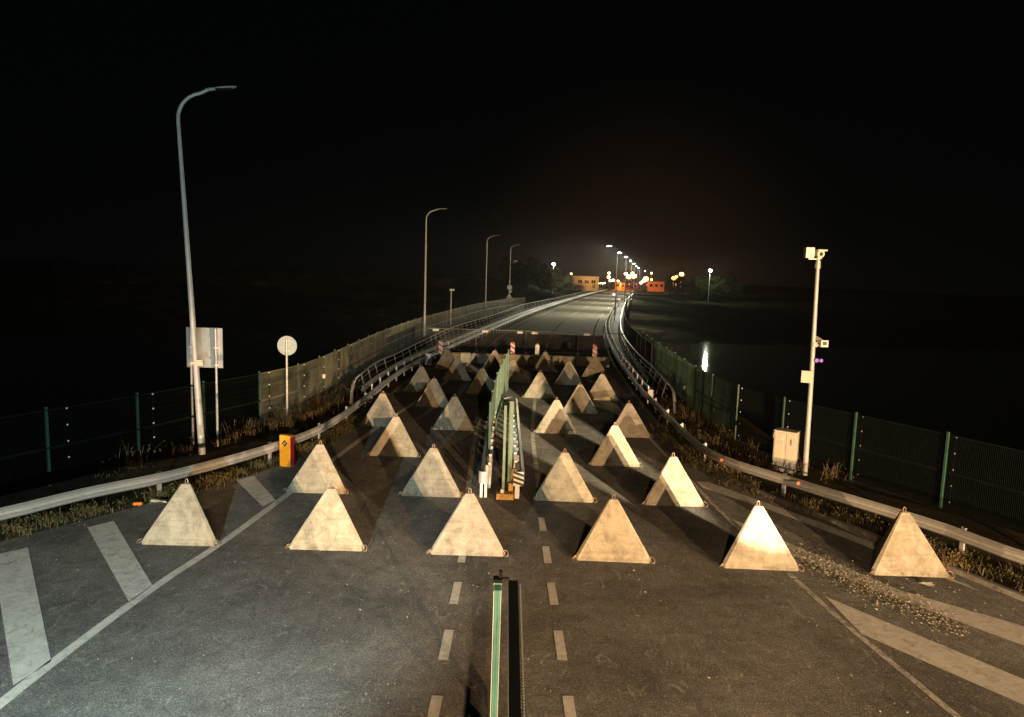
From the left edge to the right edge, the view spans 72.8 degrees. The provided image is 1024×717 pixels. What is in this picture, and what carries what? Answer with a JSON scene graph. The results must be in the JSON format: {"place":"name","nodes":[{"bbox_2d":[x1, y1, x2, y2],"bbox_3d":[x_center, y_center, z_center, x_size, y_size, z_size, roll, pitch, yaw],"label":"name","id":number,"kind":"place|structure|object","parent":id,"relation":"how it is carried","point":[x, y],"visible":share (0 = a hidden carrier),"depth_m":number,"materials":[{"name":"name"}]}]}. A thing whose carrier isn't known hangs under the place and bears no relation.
{"place":"outdoors","nodes":[
{"label":"outdoors","id":0,"kind":"place"},
{"bbox_2d":[79,374,368,477],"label":"dry grass","id":1,"kind":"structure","parent":0,"point":[340,391],"depth_m":28.91,"materials":[{"name":"plant"}]},
{"bbox_2d":[0,337,480,541],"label":"verge","id":2,"kind":"structure","parent":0,"point":[176,460],"depth_m":22.66,"materials":[{"name":"plant"}]},
{"bbox_2d":[0,380,384,520],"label":"guardrail","id":3,"kind":"object","parent":2,"relation":"on","point":[158,479],"visible":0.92,"depth_m":19.31,"materials":[{"name":"metal"}]},
{"bbox_2d":[0,391,394,541],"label":"verge weeds","id":4,"kind":"object","parent":2,"relation":"on","point":[325,439],"visible":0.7,"depth_m":20.05,"materials":[{"name":"plant"}]},
{"bbox_2d":[186,327,222,446],"bbox_3d":[-10.969,1.093,24.800,1.280,4.390,0.135,2,7,0],"label":"sign board","id":5,"kind":"object","parent":2,"relation":"on","point":[210,345],"visible":0.69,"depth_m":24.67,"materials":[{"name":"white paint"}]},
{"bbox_2d":[176,86,236,454],"bbox_3d":[-10.095,-2.675,23.209,1.900,12.515,0.420,1,7,-8],"label":"street lamp","id":6,"kind":"object","parent":2,"relation":"on","point":[196,362],"visible":0.98,"depth_m":23.13,"materials":[{"name":"metal"}]},
{"bbox_2d":[0,298,524,497],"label":"fence","id":7,"kind":"object","parent":2,"relation":"on","point":[354,359],"visible":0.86,"depth_m":30.32,"materials":[{"name":"metal"}]},
{"bbox_2d":[485,235,498,316],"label":"street lamp","id":8,"kind":"object","parent":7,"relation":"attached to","point":[486,274],"visible":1,"depth_m":103.55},
{"bbox_2d":[277,336,296,417],"bbox_3d":[-9.453,0.928,29.172,0.820,3.760,0.118,2,7,0],"label":"round sign","id":9,"kind":"object","parent":2,"relation":"on","point":[286,345],"visible":0.91,"depth_m":29.03,"materials":[{"name":"metal"}]},
{"bbox_2d":[423,208,446,342],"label":"street lamp","id":10,"kind":"object","parent":2,"relation":"on","point":[424,330],"visible":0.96,"depth_m":63.00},
{"bbox_2d":[425,328,475,350],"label":"temporary fence panel","id":11,"kind":"object","parent":2,"relation":"on","point":[435,329],"visible":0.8,"depth_m":57.19,"materials":[{"name":"white paint"}]},
{"bbox_2d":[0,333,1023,716],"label":"road","id":12,"kind":"structure","parent":0,"point":[214,635],"depth_m":13.56,"materials":[{"name":"asphalt"}]},
{"bbox_2d":[0,548,50,684],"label":"hatch stripe","id":13,"kind":"object","parent":12,"relation":"on","point":[27,645],"visible":1,"depth_m":12.72,"materials":[{"name":"paint"}]},
{"bbox_2d":[87,521,151,601],"bbox_3d":[-8.755,4.404,15.437,0.596,0.001,4.995,-4,9,-38],"label":"hatch stripe","id":14,"kind":"object","parent":12,"relation":"on","point":[131,577],"visible":1,"depth_m":15.29,"materials":[{"name":"paint"}]},
{"bbox_2d":[149,498,166,502],"bbox_3d":[-9.681,3.884,18.966,0.504,0.113,0.300,2,7,0],"label":"crumpled bag","id":15,"kind":"object","parent":12,"relation":"on","point":[152,500],"visible":1,"depth_m":18.93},
{"bbox_2d":[136,478,218,546],"bbox_3d":[-7.768,3.534,16.863,1.922,1.452,1.678,2,7,-1],"label":"concrete pyramid","id":16,"kind":"object","parent":12,"relation":"on","point":[182,520],"visible":1,"depth_m":16.25,"materials":[{"name":"concrete"}]},
{"bbox_2d":[236,476,274,505],"bbox_3d":[-7.500,3.855,20.289,0.585,0.001,3.025,-3,8,-33],"label":"hatch stripe","id":17,"kind":"object","parent":12,"relation":"on","point":[253,486],"visible":1,"depth_m":20.35,"materials":[{"name":"paint"}]},
{"bbox_2d":[0,497,557,714],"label":"grit","id":18,"kind":"object","parent":12,"relation":"on","point":[309,592],"visible":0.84,"depth_m":13.48,"materials":[{"name":"gravel"}]},
{"bbox_2d":[279,434,293,467],"bbox_3d":[-7.394,3.024,22.800,0.430,1.060,0.250,4,7,20],"label":"yellow box","id":19,"kind":"object","parent":12,"relation":"on","point":[286,450],"visible":1,"depth_m":22.70,"materials":[{"name":"paint"}]},
{"bbox_2d":[283,440,348,493],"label":"concrete pyramid","id":20,"kind":"object","parent":12,"relation":"on","point":[317,472],"visible":1,"depth_m":20.31,"materials":[{"name":"concrete"}]},
{"bbox_2d":[284,483,366,551],"bbox_3d":[-4.307,3.644,16.843,1.922,1.452,1.678,2,7,0],"label":"concrete pyramid","id":21,"kind":"object","parent":12,"relation":"on","point":[328,525],"visible":1,"depth_m":16.23,"materials":[{"name":"concrete"}]},
{"bbox_2d":[357,391,396,426],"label":"concrete pyramid","id":22,"kind":"object","parent":12,"relation":"on","point":[381,412],"visible":0.75,"depth_m":29.15,"materials":[{"name":"concrete"}]},
{"bbox_2d":[366,413,420,456],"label":"concrete pyramid","id":23,"kind":"object","parent":12,"relation":"on","point":[394,439],"visible":1,"depth_m":24.57,"materials":[{"name":"concrete"}]},
{"bbox_2d":[403,364,430,391],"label":"concrete pyramid","id":24,"kind":"object","parent":12,"relation":"on","point":[420,381],"visible":0.76,"depth_m":37.84,"materials":[{"name":"concrete"}]},
{"bbox_2d":[425,353,431,364],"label":"water barrier","id":25,"kind":"object","parent":12,"relation":"on","point":[428,359],"visible":0.96,"depth_m":48.48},
{"bbox_2d":[398,444,463,497],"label":"concrete pyramid","id":26,"kind":"object","parent":12,"relation":"on","point":[431,476],"visible":0.99,"depth_m":20.31,"materials":[{"name":"concrete"}]},
{"bbox_2d":[413,376,448,407],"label":"concrete pyramid","id":27,"kind":"object","parent":12,"relation":"on","point":[433,395],"visible":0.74,"depth_m":33.70,"materials":[{"name":"concrete"}]},
{"bbox_2d":[427,695,442,716],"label":"lane marking","id":28,"kind":"object","parent":12,"relation":"on","point":[435,706],"visible":1,"depth_m":10.46,"materials":[{"name":"paint"}]},
{"bbox_2d":[438,339,442,357],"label":"beacon post","id":29,"kind":"object","parent":12,"relation":"on","point":[440,351],"visible":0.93,"depth_m":48.85,"materials":[{"name":"white paint"}]},
{"bbox_2d":[432,347,454,369],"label":"concrete pyramid","id":30,"kind":"object","parent":12,"relation":"on","point":[446,361],"visible":0.81,"depth_m":46.87,"materials":[{"name":"concrete"}]},
{"bbox_2d":[438,630,453,659],"bbox_3d":[-1.157,5.030,12.218,0.170,0.001,1.000,2,7,1],"label":"lane marking","id":31,"kind":"object","parent":12,"relation":"on","point":[445,645],"visible":1,"depth_m":12.18,"materials":[{"name":"paint"}]},
{"bbox_2d":[430,394,475,430],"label":"concrete pyramid","id":32,"kind":"object","parent":12,"relation":"on","point":[453,416],"visible":1,"depth_m":28.93,"materials":[{"name":"concrete"}]},
{"bbox_2d":[449,582,461,603],"bbox_3d":[-1.149,4.789,14.203,0.170,0.001,1.000,2,7,1],"label":"lane marking","id":33,"kind":"object","parent":12,"relation":"on","point":[455,594],"visible":1,"depth_m":14.16,"materials":[{"name":"paint"}]},
{"bbox_2d":[441,356,471,380],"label":"concrete pyramid","id":34,"kind":"object","parent":12,"relation":"on","point":[456,370],"visible":1,"depth_m":42.28,"materials":[{"name":"concrete"}]},
{"bbox_2d":[451,352,470,362],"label":"concrete block","id":35,"kind":"object","parent":12,"relation":"on","point":[464,357],"depth_m":50.47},
{"bbox_2d":[426,488,508,556],"bbox_3d":[-1.018,3.752,16.793,1.922,1.452,1.678,2,7,0],"label":"concrete pyramid","id":36,"kind":"object","parent":12,"relation":"on","point":[467,530],"visible":1,"depth_m":16.18,"materials":[{"name":"concrete"}]},
{"bbox_2d":[465,366,492,393],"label":"concrete pyramid","id":37,"kind":"object","parent":12,"relation":"on","point":[481,383],"visible":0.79,"depth_m":37.82,"materials":[{"name":"concrete"}]},
{"bbox_2d":[466,394,491,488],"bbox_3d":[-1.188,2.540,32.752,0.542,0.001,23.614,2,7,1],"label":"road edge line","id":38,"kind":"object","parent":12,"relation":"on","point":[470,469],"visible":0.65,"depth_m":25.92,"materials":[{"name":"paint"}]},
{"bbox_2d":[478,416,495,496],"bbox_3d":[-0.764,2.520,29.814,0.444,0.820,19.424,2,7,0],"label":"median guardrail","id":39,"kind":"object","parent":12,"relation":"on","point":[484,477],"visible":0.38,"depth_m":21.25,"materials":[{"name":"metal"}]},
{"bbox_2d":[471,353,505,362],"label":"concrete block","id":40,"kind":"object","parent":12,"relation":"on","point":[479,357],"depth_m":50.47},
{"bbox_2d":[482,349,501,370],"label":"concrete pyramid","id":41,"kind":"object","parent":12,"relation":"on","point":[493,362],"visible":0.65,"depth_m":46.97,"materials":[{"name":"concrete"}]},
{"bbox_2d":[488,349,508,455],"bbox_3d":[-0.550,1.606,30.922,0.212,2.340,16.279,2,7,2],"label":"median fence","id":42,"kind":"object","parent":12,"relation":"on","point":[499,390],"visible":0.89,"depth_m":30.74,"materials":[{"name":"metal"}]},
{"bbox_2d":[474,329,524,352],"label":"temporary fence panel","id":43,"kind":"object","parent":12,"relation":"on","point":[486,331],"visible":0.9,"depth_m":57.31,"materials":[{"name":"metal"}]},
{"bbox_2d":[490,570,509,716],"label":"gate post","id":44,"kind":"object","parent":12,"relation":"on","point":[497,593],"visible":1,"depth_m":9.70,"materials":[{"name":"metal"}]},
{"bbox_2d":[508,580,524,716],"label":"gate leaf","id":45,"kind":"object","parent":44,"relation":"attached to","point":[515,651],"visible":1,"depth_m":7.86,"materials":[{"name":"black metal"}]},
{"bbox_2d":[496,400,515,499],"bbox_3d":[-0.141,2.695,20.302,0.545,2.860,0.660,2,7,0],"label":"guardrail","id":46,"kind":"object","parent":12,"relation":"on","point":[502,494],"visible":0.84,"depth_m":20.36,"materials":[{"name":"metal"}]},
{"bbox_2d":[504,397,524,498],"bbox_3d":[0.137,2.929,26.547,0.644,0.850,12.778,2,7,-2],"label":"median guardrail","id":47,"kind":"object","parent":12,"relation":"on","point":[518,479],"visible":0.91,"depth_m":23.10,"materials":[{"name":"metal"}]},
{"bbox_2d":[508,358,527,382],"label":"concrete pyramid","id":48,"kind":"object","parent":12,"relation":"on","point":[516,375],"visible":0.77,"depth_m":42.00,"materials":[{"name":"concrete"}]},
{"bbox_2d":[509,354,540,364],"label":"concrete block","id":49,"kind":"object","parent":12,"relation":"on","point":[526,359],"depth_m":50.47,"materials":[{"name":"concrete"}]},
{"bbox_2d":[531,398,540,486],"bbox_3d":[1.126,2.588,32.950,0.415,0.001,23.217,2,7,2],"label":"road edge line","id":50,"kind":"object","parent":12,"relation":"on","point":[536,470],"visible":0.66,"depth_m":26.19,"materials":[{"name":"paint"}]},
{"bbox_2d":[523,370,556,398],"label":"concrete pyramid","id":51,"kind":"object","parent":12,"relation":"on","point":[539,386],"visible":0.97,"depth_m":37.02,"materials":[{"name":"concrete"}]},
{"bbox_2d":[538,517,546,530],"bbox_3d":[0.797,4.356,18.273,0.170,0.001,1.000,2,7,-1],"label":"lane marking","id":52,"kind":"object","parent":12,"relation":"on","point":[542,525],"visible":1,"depth_m":18.24,"materials":[{"name":"paint"}]},
{"bbox_2d":[531,352,558,372],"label":"concrete pyramid","id":53,"kind":"object","parent":12,"relation":"on","point":[544,363],"visible":1,"depth_m":47.05,"materials":[{"name":"concrete"}]},
{"bbox_2d":[542,546,551,562],"bbox_3d":[0.816,4.598,16.288,0.170,0.001,1.000,2,7,-1],"label":"lane marking","id":54,"kind":"object","parent":12,"relation":"on","point":[546,554],"visible":1,"depth_m":16.28,"materials":[{"name":"paint"}]},
{"bbox_2d":[524,331,574,353],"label":"temporary fence panel","id":55,"kind":"object","parent":12,"relation":"on","point":[533,332],"visible":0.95,"depth_m":57.23,"materials":[{"name":"metal"}]},
{"bbox_2d":[547,583,558,604],"bbox_3d":[0.836,4.839,14.302,0.170,0.001,1.000,2,7,-1],"label":"lane marking","id":56,"kind":"object","parent":12,"relation":"on","point":[553,598],"visible":1,"depth_m":14.25,"materials":[{"name":"paint"}]},
{"bbox_2d":[533,397,578,433],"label":"concrete pyramid","id":57,"kind":"object","parent":12,"relation":"on","point":[555,419],"visible":1,"depth_m":28.88,"materials":[{"name":"concrete"}]},
{"bbox_2d":[553,630,566,659],"bbox_3d":[0.855,5.080,12.317,0.170,0.001,1.000,2,7,-1],"label":"lane marking","id":58,"kind":"object","parent":12,"relation":"on","point":[560,647],"visible":1,"depth_m":12.29,"materials":[{"name":"paint"}]},
{"bbox_2d":[549,355,574,365],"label":"concrete block","id":59,"kind":"object","parent":12,"relation":"on","point":[560,360],"depth_m":50.47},
{"bbox_2d":[531,448,596,502],"bbox_3d":[1.554,3.338,20.863,1.922,1.452,1.678,2,7,1],"label":"concrete pyramid","id":60,"kind":"object","parent":12,"relation":"on","point":[563,481],"visible":1,"depth_m":20.25,"materials":[{"name":"concrete"}]},
{"bbox_2d":[553,360,584,384],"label":"concrete pyramid","id":61,"kind":"object","parent":12,"relation":"on","point":[568,375],"visible":0.98,"depth_m":41.89,"materials":[{"name":"concrete"}]},
{"bbox_2d":[563,696,575,716],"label":"lane marking","id":62,"kind":"object","parent":12,"relation":"on","point":[569,707],"visible":1,"depth_m":10.56,"materials":[{"name":"paint"}]},
{"bbox_2d":[564,382,599,413],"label":"concrete pyramid","id":63,"kind":"object","parent":12,"relation":"on","point":[579,401],"visible":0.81,"depth_m":33.25,"materials":[{"name":"concrete"}]},
{"bbox_2d":[575,356,609,366],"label":"concrete block","id":64,"kind":"object","parent":12,"relation":"on","point":[583,361],"depth_m":50.48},
{"bbox_2d":[581,355,609,377],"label":"concrete pyramid","id":65,"kind":"object","parent":12,"relation":"on","point":[594,368],"visible":0.98,"depth_m":45.37,"materials":[{"name":"concrete"}]},
{"bbox_2d":[576,332,626,355],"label":"temporary fence panel","id":66,"kind":"object","parent":12,"relation":"on","point":[577,354],"visible":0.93,"depth_m":57.32,"materials":[{"name":"metal"}]},
{"bbox_2d":[588,372,619,400],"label":"concrete pyramid","id":67,"kind":"object","parent":12,"relation":"on","point":[601,389],"visible":0.84,"depth_m":37.03,"materials":[{"name":"concrete"}]},
{"bbox_2d":[572,494,654,563],"bbox_3d":[2.379,3.869,16.694,1.922,1.452,1.678,2,7,2],"label":"concrete pyramid","id":68,"kind":"object","parent":12,"relation":"on","point":[612,535],"visible":1,"depth_m":16.08,"materials":[{"name":"concrete"}]},
{"bbox_2d":[588,422,642,466],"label":"concrete pyramid","id":69,"kind":"object","parent":12,"relation":"on","point":[614,448],"visible":1,"depth_m":24.20,"materials":[{"name":"concrete"}]},
{"bbox_2d":[614,401,652,437],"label":"concrete pyramid","id":70,"kind":"object","parent":12,"relation":"on","point":[629,423],"visible":0.72,"depth_m":28.60,"materials":[{"name":"concrete"}]},
{"bbox_2d":[641,452,707,506],"bbox_3d":[4.728,3.449,20.764,1.922,1.452,1.678,2,7,0],"label":"concrete pyramid","id":71,"kind":"object","parent":12,"relation":"on","point":[673,485],"visible":1,"depth_m":20.15,"materials":[{"name":"concrete"}]},
{"bbox_2d":[719,500,803,571],"bbox_3d":[5.727,3.995,16.515,1.922,1.452,1.678,2,7,2],"label":"concrete pyramid","id":72,"kind":"object","parent":12,"relation":"on","point":[758,544],"visible":1,"depth_m":15.90,"materials":[{"name":"concrete"}]},
{"bbox_2d":[613,390,960,716],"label":"road edge line","id":73,"kind":"object","parent":12,"relation":"on","point":[934,697],"visible":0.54,"depth_m":13.24,"materials":[{"name":"paint"}]},
{"bbox_2d":[608,355,1023,601],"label":"kerb","id":74,"kind":"structure","parent":12,"relation":"on","point":[967,574],"depth_m":19.22,"materials":[{"name":"concrete"}]},
{"bbox_2d":[629,525,1023,712],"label":"fallen leaves","id":75,"kind":"object","parent":12,"relation":"on","point":[869,586],"visible":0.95,"depth_m":14.84,"materials":[{"name":"brown plant"}]},
{"bbox_2d":[697,481,976,589],"bbox_3d":[8.197,4.510,18.897,0.646,0.001,8.712,-2,8,-31],"label":"hatch stripe","id":76,"kind":"object","parent":12,"relation":"on","point":[748,499],"visible":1,"depth_m":19.61,"materials":[{"name":"paint"}]},
{"bbox_2d":[732,519,1023,644],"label":"hatch stripe","id":77,"kind":"object","parent":12,"relation":"on","point":[1011,631],"visible":0.83,"depth_m":14.18,"materials":[{"name":"paint"}]},
{"bbox_2d":[868,507,954,577],"bbox_3d":[9.061,4.112,16.396,1.922,1.452,1.678,2,7,1],"label":"concrete pyramid","id":78,"kind":"object","parent":12,"relation":"on","point":[903,547],"visible":1,"depth_m":15.79,"materials":[{"name":"concrete"}]},
{"bbox_2d":[825,596,1023,704],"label":"hatch stripe","id":79,"kind":"object","parent":12,"relation":"on","point":[976,671],"visible":1,"depth_m":12.38,"materials":[{"name":"paint"}]},
{"bbox_2d":[0,294,1023,524],"bbox_3d":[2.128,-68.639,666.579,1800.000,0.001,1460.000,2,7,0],"label":"river water","id":80,"kind":"structure","parent":0,"point":[51,359],"depth_m":76.15,"materials":[{"name":"black liquid"}]},
{"bbox_2d":[383,296,655,379],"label":"bridge deck","id":81,"kind":"structure","parent":80,"relation":"in","point":[613,325],"depth_m":78.57,"materials":[{"name":"concrete"}]},
{"bbox_2d":[349,288,601,404],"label":"hand rail","id":82,"kind":"object","parent":81,"relation":"on","point":[352,386],"visible":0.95,"depth_m":51.42,"materials":[{"name":"metal"}]},
{"bbox_2d":[361,289,607,399],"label":"bridge barrier","id":83,"kind":"object","parent":81,"relation":"on","point":[366,385],"visible":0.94,"depth_m":55.17,"materials":[{"name":"metal"}]},
{"bbox_2d":[623,298,652,374],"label":"bridge screen","id":84,"kind":"object","parent":81,"relation":"on","point":[641,345],"visible":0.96,"depth_m":53.91,"materials":[{"name":"metal"}]},
{"bbox_2d":[618,296,675,413],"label":"hand rail","id":85,"kind":"object","parent":81,"relation":"on","point":[666,382],"visible":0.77,"depth_m":45.41,"materials":[{"name":"metal"}]},
{"bbox_2d":[0,261,1023,349],"bbox_3d":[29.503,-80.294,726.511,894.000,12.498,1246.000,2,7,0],"label":"bank terrain","id":86,"kind":"structure","parent":0,"point":[759,314],"depth_m":188.63,"materials":[{"name":"black plant"}]},
{"bbox_2d":[498,255,527,291],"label":"broadleaf tree","id":87,"kind":"object","parent":86,"relation":"on","point":[515,273],"visible":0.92,"depth_m":197.02,"materials":[{"name":"green plant"}]},
{"bbox_2d":[520,255,540,291],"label":"broadleaf tree","id":88,"kind":"object","parent":86,"relation":"on","point":[532,265],"visible":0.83,"depth_m":202.59,"materials":[{"name":"green plant"}]},
{"bbox_2d":[528,263,551,292],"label":"broadleaf tree","id":89,"kind":"object","parent":86,"relation":"on","point":[542,281],"visible":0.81,"depth_m":212.46,"materials":[{"name":"green plant"}]},
{"bbox_2d":[543,265,564,292],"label":"broadleaf tree","id":90,"kind":"object","parent":86,"relation":"on","point":[554,272],"visible":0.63,"depth_m":219.34,"materials":[{"name":"green plant"}]},
{"bbox_2d":[555,275,574,293],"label":"broadleaf tree","id":91,"kind":"object","parent":86,"relation":"on","point":[567,279],"visible":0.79,"depth_m":234.72,"materials":[{"name":"green plant"}]},
{"bbox_2d":[570,280,586,292],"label":"broadleaf tree","id":92,"kind":"object","parent":86,"relation":"on","point":[579,286],"visible":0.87,"depth_m":261.00,"materials":[{"name":"green plant"}]},
{"bbox_2d":[570,275,599,290],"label":"checkpoint building","id":93,"kind":"structure","parent":86,"relation":"on","point":[591,283],"depth_m":327.88,"materials":[{"name":"paint"}]},
{"bbox_2d":[647,281,664,291],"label":"customs hall","id":94,"kind":"structure","parent":86,"relation":"on","point":[656,286],"depth_m":368.29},
{"bbox_2d":[664,275,688,296],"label":"broadleaf tree","id":95,"kind":"object","parent":86,"relation":"on","point":[675,290],"visible":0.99,"depth_m":260.16,"materials":[{"name":"green plant"}]},
{"bbox_2d":[684,272,705,300],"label":"broadleaf tree","id":96,"kind":"object","parent":86,"relation":"on","point":[698,285],"visible":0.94,"depth_m":233.12,"materials":[{"name":"green plant"}]},
{"bbox_2d":[701,276,733,301],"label":"broadleaf tree","id":97,"kind":"object","parent":86,"relation":"on","point":[713,288],"visible":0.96,"depth_m":230.61,"materials":[{"name":"green plant"}]},
{"bbox_2d":[721,273,742,300],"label":"broadleaf tree","id":98,"kind":"object","parent":86,"relation":"on","point":[733,279],"visible":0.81,"depth_m":237.74,"materials":[{"name":"green plant"}]},
{"bbox_2d":[0,0,1023,296],"label":"sky","id":99,"kind":"structure","parent":0,"point":[688,137],"materials":[{"name":"black"}]},
{"bbox_2d":[498,289,635,335],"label":"bridge road","id":100,"kind":"structure","parent":0,"point":[586,318],"depth_m":108.56,"materials":[{"name":"asphalt"}]},
{"bbox_2d":[0,291,608,708],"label":"road edge line","id":101,"kind":"object","parent":100,"relation":"on","point":[42,669],"visible":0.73,"depth_m":13.54,"materials":[{"name":"paint"}]},
{"bbox_2d":[611,355,1023,593],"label":"verge","id":102,"kind":"structure","parent":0,"point":[1003,535],"depth_m":21.45,"materials":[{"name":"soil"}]},
{"bbox_2d":[605,292,653,403],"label":"bridge barrier","id":103,"kind":"object","parent":102,"relation":"on","point":[644,384],"visible":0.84,"depth_m":48.03,"materials":[{"name":"metal"}]},
{"bbox_2d":[772,427,800,473],"bbox_3d":[9.448,3.207,23.954,0.760,1.495,0.505,7,9,38],"label":"control cabinet","id":104,"kind":"object","parent":102,"relation":"on","point":[786,446],"visible":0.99,"depth_m":23.76,"materials":[{"name":"metal"}]},
{"bbox_2d":[801,247,828,475],"bbox_3d":[9.921,0.287,23.163,0.930,7.871,0.536,2,7,0],"label":"camera pole","id":105,"kind":"object","parent":102,"relation":"on","point":[810,253],"visible":0.98,"depth_m":23.01,"materials":[{"name":"metal"}]},
{"bbox_2d":[640,388,1023,564],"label":"guardrail","id":106,"kind":"object","parent":102,"relation":"on","point":[962,535],"visible":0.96,"depth_m":19.21,"materials":[{"name":"metal"}]},
{"bbox_2d":[642,331,1023,533],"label":"fence","id":107,"kind":"object","parent":102,"relation":"on","point":[677,372],"visible":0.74,"depth_m":25.67,"materials":[{"name":"metal"}]},
{"bbox_2d":[646,423,1023,591],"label":"verge weeds","id":108,"kind":"object","parent":102,"relation":"on","point":[837,512],"visible":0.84,"depth_m":19.72,"materials":[{"name":"plant"}]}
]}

